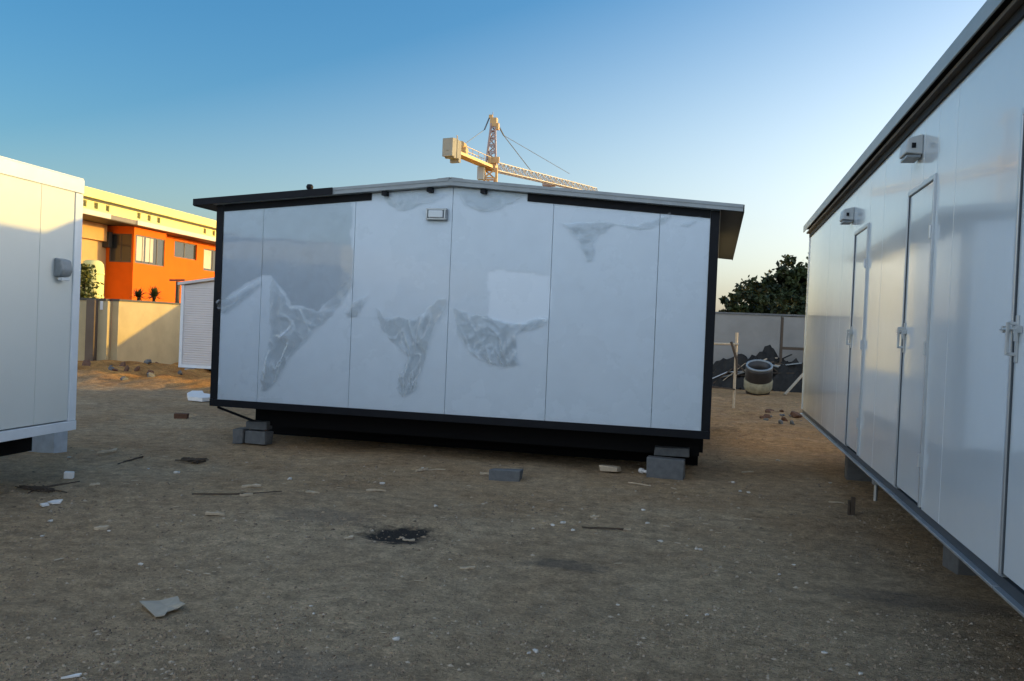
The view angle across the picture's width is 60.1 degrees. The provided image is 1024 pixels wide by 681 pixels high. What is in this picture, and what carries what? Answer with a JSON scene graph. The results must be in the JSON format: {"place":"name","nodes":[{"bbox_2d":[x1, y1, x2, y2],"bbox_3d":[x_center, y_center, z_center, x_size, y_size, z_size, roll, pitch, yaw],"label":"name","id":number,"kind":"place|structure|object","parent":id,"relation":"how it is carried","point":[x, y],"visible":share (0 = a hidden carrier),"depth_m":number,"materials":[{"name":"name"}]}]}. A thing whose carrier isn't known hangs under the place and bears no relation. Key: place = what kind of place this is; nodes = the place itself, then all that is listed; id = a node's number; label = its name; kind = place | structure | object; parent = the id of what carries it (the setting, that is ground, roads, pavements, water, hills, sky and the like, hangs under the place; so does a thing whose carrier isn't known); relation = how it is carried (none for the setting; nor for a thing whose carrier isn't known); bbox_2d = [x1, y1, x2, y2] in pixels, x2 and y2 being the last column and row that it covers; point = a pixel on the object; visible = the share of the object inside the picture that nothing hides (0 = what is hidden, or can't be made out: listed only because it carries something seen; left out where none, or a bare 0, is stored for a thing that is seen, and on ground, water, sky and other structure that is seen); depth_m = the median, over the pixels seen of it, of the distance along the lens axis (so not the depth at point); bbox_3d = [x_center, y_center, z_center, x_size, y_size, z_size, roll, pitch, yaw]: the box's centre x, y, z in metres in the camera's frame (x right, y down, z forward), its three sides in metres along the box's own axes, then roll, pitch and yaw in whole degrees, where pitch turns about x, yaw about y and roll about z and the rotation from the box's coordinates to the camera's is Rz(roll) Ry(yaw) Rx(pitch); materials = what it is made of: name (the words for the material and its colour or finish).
{"place":"outdoors","nodes":[
{"label":"outdoors","id":0,"kind":"place"},
{"bbox_2d":[0,0,986,311],"label":"sky","id":1,"kind":"structure","parent":0,"point":[764,106],"materials":[{"name":"blue"}]},
{"bbox_2d":[0,349,1023,680],"bbox_3d":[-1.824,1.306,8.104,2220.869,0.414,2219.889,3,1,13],"label":"ground","id":2,"kind":"structure","parent":0,"point":[564,571],"depth_m":6.24,"materials":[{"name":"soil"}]},
{"bbox_2d":[15,485,66,492],"bbox_3d":[-4.193,1.326,7.882,0.551,0.011,0.202,3,1,35],"label":"twig tangle","id":3,"kind":"object","parent":2,"relation":"on","point":[42,488],"visible":1,"depth_m":7.90,"materials":[{"name":"brown wood"}]},
{"bbox_2d":[0,156,84,456],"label":"site cabin","id":4,"kind":"object","parent":2,"relation":"on","point":[41,213],"visible":1,"depth_m":7.76,"materials":[{"name":"white metal"}]},
{"bbox_2d":[40,502,48,506],"bbox_3d":[-3.852,1.353,7.289,0.059,0.012,0.113,2,1,-40],"label":"paper scrap","id":5,"kind":"object","parent":2,"relation":"on","point":[44,504],"visible":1,"depth_m":7.27,"materials":[{"name":"white paper"}]},
{"bbox_2d":[27,431,67,452],"bbox_3d":[-5.303,1.027,10.088,0.413,0.526,0.208,3,1,16],"label":"concrete block","id":6,"kind":"object","parent":2,"relation":"on","point":[52,443],"depth_m":9.99,"materials":[{"name":"grey concrete"}]},
{"bbox_2d":[28,481,79,492],"bbox_3d":[-4.186,1.328,8.053,0.066,0.019,0.603,3,1,17],"label":"twig","id":7,"kind":"object","parent":2,"relation":"on","point":[56,485],"visible":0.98,"depth_m":8.13,"materials":[{"name":"brown wood"}]},
{"bbox_2d":[47,499,62,503],"bbox_3d":[-3.832,1.351,7.410,0.102,0.012,0.152,2,1,-19],"label":"paper scrap","id":8,"kind":"object","parent":2,"relation":"on","point":[58,501],"visible":1,"depth_m":7.39,"materials":[{"name":"white paper"}]},
{"bbox_2d":[64,471,74,478],"bbox_3d":[-4.254,1.292,8.491,0.084,0.070,0.078,2,1,-12],"label":"foam box","id":9,"kind":"object","parent":2,"relation":"on","point":[68,474],"visible":1,"depth_m":8.46,"materials":[{"name":"white plastic"}]},
{"bbox_2d":[61,673,81,678],"bbox_3d":[-1.956,1.490,3.927,0.086,0.008,0.020,2,1,-33],"label":"paper scrap","id":10,"kind":"object","parent":2,"relation":"on","point":[74,675],"visible":1,"depth_m":3.92,"materials":[{"name":"white paper"}]},
{"bbox_2d":[82,359,90,365],"bbox_3d":[-10.662,0.590,22.160,0.220,0.131,0.302,-11,47,-15],"label":"rubble lump","id":11,"kind":"object","parent":2,"relation":"on","point":[87,362],"visible":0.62,"depth_m":22.11,"materials":[{"name":"red brick"}]},
{"bbox_2d":[80,263,103,297],"bbox_3d":[-15.219,-1.112,31.503,1.550,3.291,1.426,3,1,31],"label":"climbing plant","id":12,"kind":"object","parent":2,"relation":"on","point":[86,278],"visible":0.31,"depth_m":31.40,"materials":[{"name":"green plant"}]},
{"bbox_2d":[80,260,104,297],"bbox_3d":[-15.699,-1.255,33.004,0.860,3.488,0.860,3,1,13],"label":"water tank","id":13,"kind":"object","parent":2,"relation":"on","point":[100,274],"visible":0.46,"depth_m":32.77,"materials":[{"name":"plastic"}]},
{"bbox_2d":[78,298,111,360],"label":"boundary wall","id":14,"kind":"structure","parent":2,"relation":"on","point":[94,335],"depth_m":24.48,"materials":[{"name":"grey concrete"}]},
{"bbox_2d":[94,525,110,529],"bbox_3d":[-3.072,1.407,6.639,0.116,0.033,0.044,2,1,-43],"label":"timber offcut","id":15,"kind":"object","parent":2,"relation":"on","point":[105,527],"visible":1,"depth_m":6.63,"materials":[{"name":"beige wood"}]},
{"bbox_2d":[97,448,116,452],"bbox_3d":[-4.612,1.263,10.127,0.045,0.052,0.498,2,1,1],"label":"timber offcut","id":16,"kind":"object","parent":2,"relation":"on","point":[111,450],"visible":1,"depth_m":10.05,"materials":[{"name":"beige wood"}]},
{"bbox_2d":[118,456,142,463],"bbox_3d":[-4.177,1.308,9.651,0.048,0.027,0.556,2,1,4],"label":"timber offcut","id":17,"kind":"object","parent":2,"relation":"on","point":[131,459],"visible":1,"depth_m":9.70,"materials":[{"name":"brown wood"}]},
{"bbox_2d":[133,287,146,300],"bbox_3d":[-13.119,-0.629,31.019,0.738,2.520,0.818,3,1,13],"label":"spiky plant","id":18,"kind":"object","parent":2,"relation":"on","point":[138,293],"visible":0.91,"depth_m":30.95,"materials":[{"name":"green plant"}]},
{"bbox_2d":[110,299,180,363],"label":"boundary wall","id":19,"kind":"structure","parent":2,"relation":"on","point":[142,331],"depth_m":26.00,"materials":[{"name":"grey"}]},
{"bbox_2d":[144,359,151,363],"bbox_3d":[-9.647,0.570,23.428,0.284,0.141,0.154,3,1,25],"label":"rubble lump","id":20,"kind":"object","parent":2,"relation":"on","point":[147,361],"visible":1,"depth_m":23.36,"materials":[{"name":"grey stone"}]},
{"bbox_2d":[81,208,215,322],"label":"apartment house","id":21,"kind":"structure","parent":2,"relation":"on","point":[131,255],"depth_m":40.69,"materials":[{"name":"orange paint"}]},
{"bbox_2d":[109,233,131,261],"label":"window","id":22,"kind":"structure","parent":21,"relation":"in","point":[121,249],"depth_m":40.10,"materials":[{"name":"brown glass"}]},
{"bbox_2d":[135,235,163,266],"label":"window","id":23,"kind":"structure","parent":21,"relation":"in","point":[148,250],"depth_m":41.31,"materials":[{"name":"white glass"}]},
{"bbox_2d":[174,241,195,259],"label":"window","id":24,"kind":"structure","parent":21,"relation":"in","point":[181,250],"depth_m":45.62,"materials":[{"name":"grey glass"}]},
{"bbox_2d":[203,249,214,271],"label":"window","id":25,"kind":"structure","parent":21,"relation":"in","point":[209,255],"depth_m":48.26,"materials":[{"name":"beige glass"}]},
{"bbox_2d":[83,186,215,237],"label":"long building","id":26,"kind":"structure","parent":2,"relation":"on","point":[112,204],"depth_m":58.29,"materials":[{"name":"yellow paint"}]},
{"bbox_2d":[147,372,154,376],"bbox_3d":[-8.227,0.801,20.162,0.132,0.167,0.229,3,1,25],"label":"rubble lump","id":27,"kind":"object","parent":2,"relation":"on","point":[149,374],"visible":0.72,"depth_m":20.12,"materials":[{"name":"beige stone"}]},
{"bbox_2d":[146,286,161,300],"bbox_3d":[-12.559,-0.640,31.007,0.776,2.590,0.821,2,1,-22],"label":"spiky plant","id":28,"kind":"object","parent":2,"relation":"on","point":[154,293],"visible":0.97,"depth_m":30.93,"materials":[{"name":"green plant"}]},
{"bbox_2d":[139,596,184,616],"bbox_3d":[-1.929,1.466,4.895,0.201,0.036,0.278,2,1,-33],"label":"cardboard sheet","id":29,"kind":"object","parent":2,"relation":"on","point":[160,608],"visible":1,"depth_m":4.90,"materials":[{"name":"grey cardboard"}]},
{"bbox_2d":[169,279,184,302],"bbox_3d":[-11.412,-0.688,30.017,0.572,2.804,0.100,3,1,13],"label":"yard post","id":30,"kind":"object","parent":2,"relation":"on","point":[177,296],"visible":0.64,"depth_m":29.95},
{"bbox_2d":[174,413,188,418],"bbox_3d":[-5.148,1.179,13.768,0.210,0.096,0.111,2,1,-7],"label":"brick","id":31,"kind":"object","parent":2,"relation":"on","point":[181,415],"visible":0.99,"depth_m":13.72,"materials":[{"name":"red brick"}]},
{"bbox_2d":[175,457,208,463],"bbox_3d":[-3.543,1.319,9.775,0.335,0.053,0.207,3,1,13],"label":"wire tangle","id":32,"kind":"object","parent":2,"relation":"on","point":[195,460],"visible":1,"depth_m":9.73,"materials":[{"name":"brown metal"}]},
{"bbox_2d":[178,277,213,370],"bbox_3d":[-6.000,-0.370,23.451,4.800,2.778,2.600,3,1,13],"label":"site cabin","id":33,"kind":"object","parent":2,"relation":"on","point":[196,325],"visible":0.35,"depth_m":22.67,"materials":[{"name":"white metal"}]},
{"bbox_2d":[187,391,209,401],"bbox_3d":[-6.057,1.074,17.150,0.450,0.070,1.648,2,1,-22],"label":"foam slab","id":34,"kind":"object","parent":2,"relation":"on","point":[201,396],"depth_m":16.66,"materials":[{"name":"white plastic"}]},
{"bbox_2d":[205,511,224,515],"bbox_3d":[-2.427,1.414,7.223,0.155,0.032,0.038,2,1,0],"label":"timber offcut","id":35,"kind":"object","parent":2,"relation":"on","point":[214,513],"visible":1,"depth_m":7.21,"materials":[{"name":"beige wood"}]},
{"bbox_2d":[192,491,281,494],"bbox_3d":[-2.518,1.403,8.128,0.794,0.020,0.071,2,1,-21],"label":"timber offcut","id":36,"kind":"object","parent":2,"relation":"on","point":[228,493],"visible":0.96,"depth_m":8.06,"materials":[{"name":"brown wood"}]},
{"bbox_2d":[233,427,248,443],"bbox_3d":[-3.511,1.230,11.460,0.147,0.203,0.202,3,1,9],"label":"concrete block","id":37,"kind":"object","parent":2,"relation":"on","point":[239,435],"depth_m":11.37,"materials":[{"name":"grey concrete"}]},
{"bbox_2d":[240,493,252,495],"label":"timber offcut","id":38,"kind":"object","parent":2,"relation":"on","point":[247,494],"visible":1,"depth_m":8.03,"materials":[{"name":"beige wood"}]},
{"bbox_2d":[242,483,260,487],"bbox_3d":[-2.501,1.390,8.479,0.181,0.032,0.051,2,1,-22],"label":"timber offcut","id":39,"kind":"object","parent":2,"relation":"on","point":[252,485],"visible":1,"depth_m":8.47,"materials":[{"name":"beige wood"}]},
{"bbox_2d":[245,429,273,444],"bbox_3d":[-3.270,1.249,11.428,0.312,0.183,0.205,3,1,17],"label":"concrete block","id":40,"kind":"object","parent":2,"relation":"on","point":[262,437],"depth_m":11.34,"materials":[{"name":"grey concrete"}]},
{"bbox_2d":[246,420,271,429],"bbox_3d":[-3.288,1.096,11.492,0.302,0.114,0.164,3,1,10],"label":"concrete block","id":41,"kind":"object","parent":40,"relation":"on","point":[259,425],"depth_m":11.42,"materials":[{"name":"grey concrete"}]},
{"bbox_2d":[366,489,385,491],"bbox_3d":[-1.311,1.446,8.545,0.192,0.026,0.028,2,1,-2],"label":"timber offcut","id":42,"kind":"object","parent":2,"relation":"on","point":[375,490],"visible":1,"depth_m":8.54,"materials":[{"name":"beige wood"}]},
{"bbox_2d":[415,467,427,471],"bbox_3d":[-0.993,1.433,9.798,0.037,0.037,0.206,3,1,36],"label":"timber offcut","id":43,"kind":"object","parent":2,"relation":"on","point":[420,469],"visible":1,"depth_m":9.77,"materials":[{"name":"beige wood"}]},
{"bbox_2d":[460,566,474,568],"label":"timber offcut","id":44,"kind":"object","parent":2,"relation":"on","point":[471,567],"visible":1,"depth_m":5.97,"materials":[{"name":"beige wood"}]},
{"bbox_2d":[193,177,744,465],"bbox_3d":[-0.094,-0.262,13.514,6.744,3.363,6.335,3,1,13],"label":"site cabin","id":45,"kind":"object","parent":2,"relation":"on","point":[453,312],"visible":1,"depth_m":10.54,"materials":[{"name":"white metal"}]},
{"bbox_2d":[489,468,522,481],"bbox_3d":[-0.064,1.452,9.523,0.348,0.140,0.218,3,1,8],"label":"concrete block","id":46,"kind":"object","parent":2,"relation":"on","point":[502,474],"depth_m":9.43,"materials":[{"name":"grey concrete"}]},
{"bbox_2d":[442,115,597,190],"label":"tower crane","id":47,"kind":"object","parent":2,"relation":"on","point":[454,150],"visible":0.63,"depth_m":109.49,"materials":[{"name":"yellow paint"}]},
{"bbox_2d":[581,526,623,530],"bbox_3d":[0.750,1.555,7.329,0.349,0.021,0.020,2,1,1],"label":"twig","id":48,"kind":"object","parent":2,"relation":"on","point":[602,528],"visible":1,"depth_m":7.32,"materials":[{"name":"brown wood"}]},
{"bbox_2d":[599,465,620,471],"bbox_3d":[1.143,1.488,10.294,0.235,0.073,0.152,3,1,23],"label":"timber block","id":49,"kind":"object","parent":2,"relation":"on","point":[607,468],"depth_m":10.24,"materials":[{"name":"beige wood"}]},
{"bbox_2d":[638,468,645,473],"bbox_3d":[1.563,1.520,10.230,0.059,0.060,0.232,2,1,-36],"label":"pipe fitting","id":50,"kind":"object","parent":2,"relation":"on","point":[641,470],"visible":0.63,"depth_m":10.28,"materials":[{"name":"white plastic"}]},
{"bbox_2d":[646,455,684,479],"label":"concrete block","id":51,"kind":"structure","parent":2,"relation":"on","point":[665,467],"depth_m":10.01,"materials":[{"name":"grey concrete"}]},
{"bbox_2d":[654,446,689,456],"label":"concrete block","id":52,"kind":"structure","parent":51,"relation":"on","point":[671,451],"depth_m":10.21,"materials":[{"name":"grey concrete"}]},
{"bbox_2d":[712,333,738,407],"bbox_3d":[4.560,0.667,20.608,1.360,1.756,0.122,3,1,13],"label":"pole trestle","id":53,"kind":"object","parent":2,"relation":"on","point":[736,344],"visible":0.59,"depth_m":20.47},
{"bbox_2d":[718,286,793,316],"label":"leafy tree","id":54,"kind":"object","parent":2,"relation":"on","point":[757,304],"visible":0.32,"depth_m":49.57,"materials":[{"name":"green plant"}]},
{"bbox_2d":[712,345,802,392],"bbox_3d":[8.465,0.804,28.544,4.800,1.632,2.200,3,1,13],"label":"scrap heap","id":55,"kind":"object","parent":2,"relation":"on","point":[784,377],"visible":0.28,"depth_m":27.88,"materials":[{"name":"black plastic"}]},
{"bbox_2d":[744,359,772,395],"bbox_3d":[7.096,1.171,25.471,0.810,1.246,1.036,3,1,13],"label":"drum","id":56,"kind":"object","parent":2,"relation":"on","point":[758,380],"visible":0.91,"depth_m":25.22,"materials":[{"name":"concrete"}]},
{"bbox_2d":[713,312,805,363],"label":"boundary wall","id":57,"kind":"structure","parent":2,"relation":"on","point":[757,333],"depth_m":28.46,"materials":[{"name":"grey concrete"}]},
{"bbox_2d":[732,254,807,310],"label":"leafy tree","id":58,"kind":"object","parent":2,"relation":"on","point":[787,284],"visible":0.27,"depth_m":57.23,"materials":[{"name":"green plant"}]},
{"bbox_2d":[767,291,806,314],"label":"leafy tree","id":59,"kind":"object","parent":2,"relation":"on","point":[799,302],"visible":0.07,"depth_m":51.87,"materials":[{"name":"green plant"}]},
{"bbox_2d":[779,317,803,362],"bbox_3d":[9.925,0.488,27.583,3.015,2.315,0.110,3,1,13],"label":"post and rail","id":60,"kind":"object","parent":2,"relation":"on","point":[781,341],"visible":0.5,"depth_m":27.86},
{"bbox_2d":[784,373,802,394],"bbox_3d":[8.262,1.272,25.884,0.762,0.643,0.090,2,1,-29],"label":"timber plank","id":61,"kind":"object","parent":2,"relation":"on","point":[793,384],"visible":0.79,"depth_m":25.86,"materials":[{"name":"beige wood"}]},
{"bbox_2d":[790,411,802,417],"bbox_3d":[5.980,1.576,18.639,0.259,0.154,0.307,30,10,26],"label":"rubble lump","id":62,"kind":"object","parent":2,"relation":"on","point":[794,414],"visible":0.91,"depth_m":18.55,"materials":[{"name":"red brick"}]},
{"bbox_2d":[847,497,855,515],"bbox_3d":[3.240,1.582,8.441,0.065,0.170,0.040,3,1,13],"label":"timber peg","id":63,"kind":"object","parent":2,"relation":"on","point":[851,507],"visible":1,"depth_m":8.42,"materials":[{"name":"brown wood"}]},
{"bbox_2d":[844,455,871,481],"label":"concrete block","id":64,"kind":"structure","parent":2,"relation":"on","point":[853,471],"depth_m":10.47,"materials":[{"name":"grey concrete"}]},
{"bbox_2d":[800,0,1023,616],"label":"site cabin","id":65,"kind":"object","parent":64,"relation":"on","point":[912,402],"visible":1,"depth_m":5.01,"materials":[{"name":"white metal"}]},
{"bbox_2d":[844,223,869,455],"bbox_3d":[3.106,-0.011,7.974,0.102,1.995,0.837,3,1,13],"label":"door","id":66,"kind":"structure","parent":65,"relation":"in","point":[856,333],"depth_m":7.93,"materials":[{"name":"metal"}]},
{"bbox_2d":[872,480,877,500],"bbox_3d":[2.840,1.167,6.905,0.050,0.170,0.080,3,1,13],"label":"drain pipe","id":67,"kind":"object","parent":65,"relation":"hanging from","point":[875,484],"visible":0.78,"depth_m":6.89,"materials":[{"name":"metal"}]},
{"bbox_2d":[894,174,937,506],"bbox_3d":[2.580,0.001,5.679,0.102,1.995,0.827,3,1,13],"label":"door","id":68,"kind":"structure","parent":65,"relation":"in","point":[921,205],"depth_m":5.62,"materials":[{"name":"metal"}]},
{"bbox_2d":[998,108,1023,589],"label":"door","id":69,"kind":"structure","parent":65,"relation":"in","point":[1011,546],"depth_m":3.73,"materials":[{"name":"metal"}]},
{"bbox_2d":[942,544,976,575],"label":"concrete block","id":70,"kind":"structure","parent":2,"relation":"on","point":[953,563],"depth_m":6.43,"materials":[{"name":"grey concrete"}]}
]}

